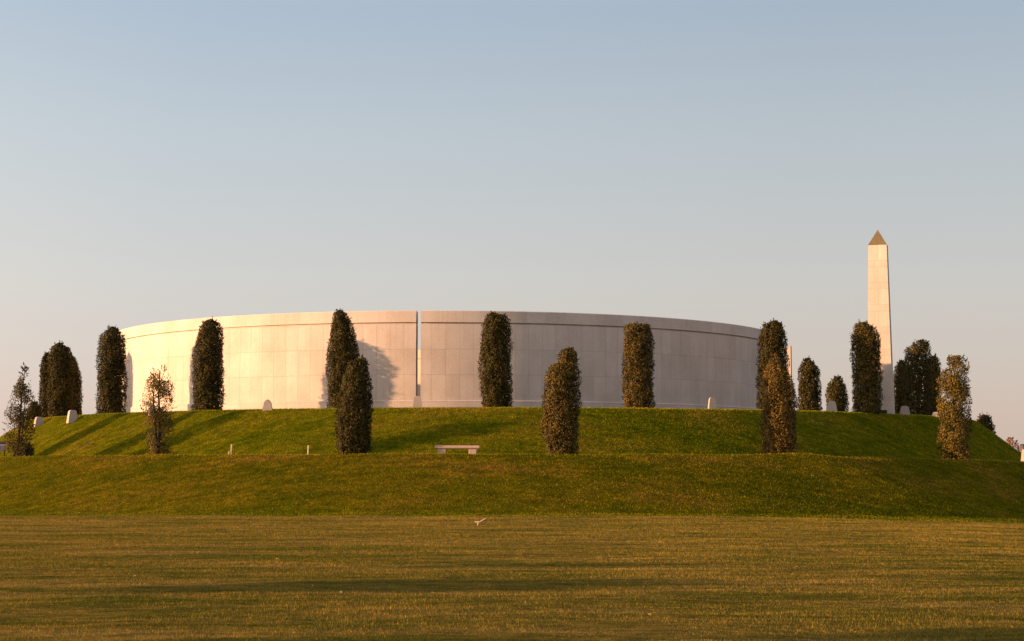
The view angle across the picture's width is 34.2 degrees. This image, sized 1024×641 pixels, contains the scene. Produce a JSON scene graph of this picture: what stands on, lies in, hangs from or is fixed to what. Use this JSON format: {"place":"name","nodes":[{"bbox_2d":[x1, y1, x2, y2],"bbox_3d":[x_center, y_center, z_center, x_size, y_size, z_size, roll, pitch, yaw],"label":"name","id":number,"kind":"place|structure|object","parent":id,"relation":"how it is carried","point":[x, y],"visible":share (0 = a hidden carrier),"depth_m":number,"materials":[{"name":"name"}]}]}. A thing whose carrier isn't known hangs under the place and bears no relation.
{"place":"outdoors","nodes":[
{"label":"outdoors","id":0,"kind":"place"},
{"bbox_2d":[0,514,1023,640],"bbox_3d":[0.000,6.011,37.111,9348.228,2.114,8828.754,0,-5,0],"label":"ground","id":1,"kind":"structure","parent":0,"point":[614,627],"depth_m":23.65,"materials":[{"name":"green plant"}]},
{"bbox_2d":[0,406,1023,522],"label":"grass mound","id":2,"kind":"object","parent":1,"relation":"on","point":[590,443],"depth_m":66.80,"materials":[{"name":"green plant"}]},
{"bbox_2d":[0,442,5,456],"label":"information sign","id":3,"kind":"object","parent":2,"relation":"on","point":[2,446],"visible":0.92,"depth_m":74.09,"materials":[{"name":"white metal"}]},
{"bbox_2d":[2,362,37,456],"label":"young tree","id":4,"kind":"object","parent":2,"relation":"on","point":[21,390],"visible":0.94,"depth_m":74.16,"materials":[{"name":"green plant"}]},
{"bbox_2d":[16,437,35,456],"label":"shrub","id":5,"kind":"object","parent":2,"relation":"on","point":[26,448],"visible":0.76,"depth_m":73.61,"materials":[{"name":"green plant"}]},
{"bbox_2d":[26,394,43,419],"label":"round bush","id":6,"kind":"object","parent":2,"relation":"on","point":[36,411],"visible":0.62,"depth_m":93.69,"materials":[{"name":"green plant"}]},
{"bbox_2d":[34,417,43,426],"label":"marker stone","id":7,"kind":"object","parent":2,"relation":"on","point":[39,421],"visible":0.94,"depth_m":85.76,"materials":[{"name":"white stone"}]},
{"bbox_2d":[38,351,50,417],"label":"columnar tree","id":8,"kind":"object","parent":2,"relation":"on","point":[43,365],"visible":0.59,"depth_m":94.76,"materials":[{"name":"green plant"}]},
{"bbox_2d":[45,341,75,416],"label":"columnar tree","id":9,"kind":"object","parent":2,"relation":"on","point":[60,377],"visible":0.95,"depth_m":90.65,"materials":[{"name":"green plant"}]},
{"bbox_2d":[66,410,77,422],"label":"marker stone","id":10,"kind":"object","parent":2,"relation":"on","point":[72,416],"visible":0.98,"depth_m":82.78,"materials":[{"name":"white stone"}]},
{"bbox_2d":[69,356,83,414],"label":"columnar tree","id":11,"kind":"object","parent":2,"relation":"on","point":[77,391],"visible":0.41,"depth_m":96.84,"materials":[{"name":"green plant"}]},
{"bbox_2d":[94,325,128,413],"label":"columnar tree","id":12,"kind":"object","parent":2,"relation":"on","point":[111,384],"visible":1,"depth_m":84.67,"materials":[{"name":"green plant"}]},
{"bbox_2d":[139,364,176,454],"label":"young tree","id":13,"kind":"object","parent":2,"relation":"on","point":[158,420],"visible":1,"depth_m":69.36,"materials":[{"name":"green plant"}]},
{"bbox_2d":[190,316,226,410],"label":"columnar tree","id":14,"kind":"object","parent":2,"relation":"on","point":[207,387],"visible":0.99,"depth_m":80.37,"materials":[{"name":"green plant"}]},
{"bbox_2d":[262,399,272,410],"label":"marker stone","id":15,"kind":"object","parent":2,"relation":"on","point":[267,405],"visible":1,"depth_m":76.12,"materials":[{"name":"white stone"}]},
{"bbox_2d":[120,310,417,412],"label":"memorial wall","id":16,"kind":"structure","parent":2,"relation":"on","point":[278,360],"depth_m":83.71,"materials":[{"name":"stone"}]},
{"bbox_2d":[325,309,359,407],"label":"columnar tree","id":17,"kind":"object","parent":2,"relation":"on","point":[342,352],"visible":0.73,"depth_m":78.79,"materials":[{"name":"green plant"}]},
{"bbox_2d":[332,354,374,453],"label":"young tree","id":18,"kind":"object","parent":2,"relation":"on","point":[354,421],"visible":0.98,"depth_m":67.15,"materials":[{"name":"green plant"}]},
{"bbox_2d":[413,396,421,407],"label":"marker stone","id":19,"kind":"object","parent":2,"relation":"on","point":[417,402],"visible":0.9,"depth_m":75.74,"materials":[{"name":"white stone"}]},
{"bbox_2d":[418,350,420,395],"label":"wall","id":20,"kind":"structure","parent":2,"relation":"on","point":[419,368],"depth_m":109.53,"materials":[{"name":"stone"}]},
{"bbox_2d":[435,446,479,453],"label":"stone bench","id":21,"kind":"object","parent":2,"relation":"on","point":[472,449],"visible":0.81,"depth_m":67.57,"materials":[{"name":"white stone"}]},
{"bbox_2d":[476,310,513,406],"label":"columnar tree","id":22,"kind":"object","parent":2,"relation":"on","point":[495,358],"visible":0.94,"depth_m":78.52,"materials":[{"name":"green plant"}]},
{"bbox_2d":[539,346,582,454],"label":"young tree","id":23,"kind":"object","parent":2,"relation":"on","point":[561,414],"visible":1,"depth_m":66.96,"materials":[{"name":"green plant"}]},
{"bbox_2d":[420,310,763,409],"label":"memorial wall","id":24,"kind":"structure","parent":2,"relation":"on","point":[699,364],"depth_m":83.73,"materials":[{"name":"stone"}]},
{"bbox_2d":[620,320,655,407],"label":"columnar tree","id":25,"kind":"object","parent":2,"relation":"on","point":[638,387],"visible":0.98,"depth_m":78.99,"materials":[{"name":"green plant"}]},
{"bbox_2d":[708,397,716,408],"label":"marker stone","id":26,"kind":"object","parent":2,"relation":"on","point":[712,403],"visible":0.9,"depth_m":77.39,"materials":[{"name":"white stone"}]},
{"bbox_2d":[755,318,789,409],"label":"columnar tree","id":27,"kind":"object","parent":2,"relation":"on","point":[774,339],"visible":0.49,"depth_m":79.86,"materials":[{"name":"green plant"}]},
{"bbox_2d":[758,351,799,453],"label":"young tree","id":28,"kind":"object","parent":2,"relation":"on","point":[780,426],"visible":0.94,"depth_m":68.85,"materials":[{"name":"green plant"}]},
{"bbox_2d":[786,346,791,399],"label":"wall pier","id":29,"kind":"structure","parent":2,"relation":"on","point":[789,351],"depth_m":105.08,"materials":[{"name":"stone"}]},
{"bbox_2d":[797,357,822,410],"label":"columnar tree","id":30,"kind":"object","parent":2,"relation":"on","point":[809,394],"visible":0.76,"depth_m":107.66,"materials":[{"name":"green plant"}]},
{"bbox_2d":[826,401,836,411],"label":"marker stone","id":31,"kind":"object","parent":2,"relation":"on","point":[831,406],"visible":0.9,"depth_m":81.03,"materials":[{"name":"white stone"}]},
{"bbox_2d":[825,375,849,411],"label":"columnar tree","id":32,"kind":"object","parent":2,"relation":"on","point":[835,389],"visible":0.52,"depth_m":115.58,"materials":[{"name":"green plant"}]},
{"bbox_2d":[849,319,883,413],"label":"columnar tree","id":33,"kind":"object","parent":2,"relation":"on","point":[867,390],"visible":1,"depth_m":80.90,"materials":[{"name":"green plant"}]},
{"bbox_2d":[868,230,894,413],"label":"obelisk","id":34,"kind":"object","parent":2,"relation":"on","point":[879,313],"visible":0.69,"depth_m":83.23,"materials":[{"name":"stone"}]},
{"bbox_2d":[893,358,910,413],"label":"columnar tree","id":35,"kind":"object","parent":2,"relation":"on","point":[899,389],"visible":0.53,"depth_m":97.75,"materials":[{"name":"green plant"}]},
{"bbox_2d":[900,406,909,414],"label":"marker stone","id":36,"kind":"object","parent":2,"relation":"on","point":[904,410],"visible":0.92,"depth_m":83.81,"materials":[{"name":"white stone"}]},
{"bbox_2d":[901,339,933,414],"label":"columnar tree","id":37,"kind":"object","parent":2,"relation":"on","point":[920,370],"visible":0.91,"depth_m":90.73,"materials":[{"name":"green plant"}]},
{"bbox_2d":[924,353,942,415],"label":"columnar tree","id":38,"kind":"object","parent":2,"relation":"on","point":[935,372],"visible":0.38,"depth_m":94.73,"materials":[{"name":"green plant"}]},
{"bbox_2d":[935,354,972,459],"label":"young tree","id":39,"kind":"object","parent":2,"relation":"on","point":[952,413],"visible":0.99,"depth_m":72.92,"materials":[{"name":"green plant"}]},
{"bbox_2d":[975,412,995,433],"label":"round bush","id":40,"kind":"object","parent":2,"relation":"on","point":[984,420],"visible":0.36,"depth_m":99.54,"materials":[{"name":"green plant"}]},
{"bbox_2d":[1021,449,1023,460],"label":"marker stone","id":41,"kind":"object","parent":2,"relation":"on","point":[1022,456],"visible":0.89,"depth_m":75.91,"materials":[{"name":"white stone"}]},
{"bbox_2d":[1006,437,1018,449],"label":"distant tree","id":42,"kind":"object","parent":1,"relation":"on","point":[1010,439],"visible":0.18,"depth_m":164.36,"materials":[{"name":"brown plant"}]},
{"bbox_2d":[1017,444,1023,452],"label":"distant tree","id":43,"kind":"object","parent":1,"relation":"on","point":[1019,448],"visible":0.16,"depth_m":164.33,"materials":[{"name":"brown plant"}]},
{"bbox_2d":[0,0,1023,449],"label":"sky","id":44,"kind":"structure","parent":0,"point":[737,162],"materials":[{"name":"blue"}]}
]}

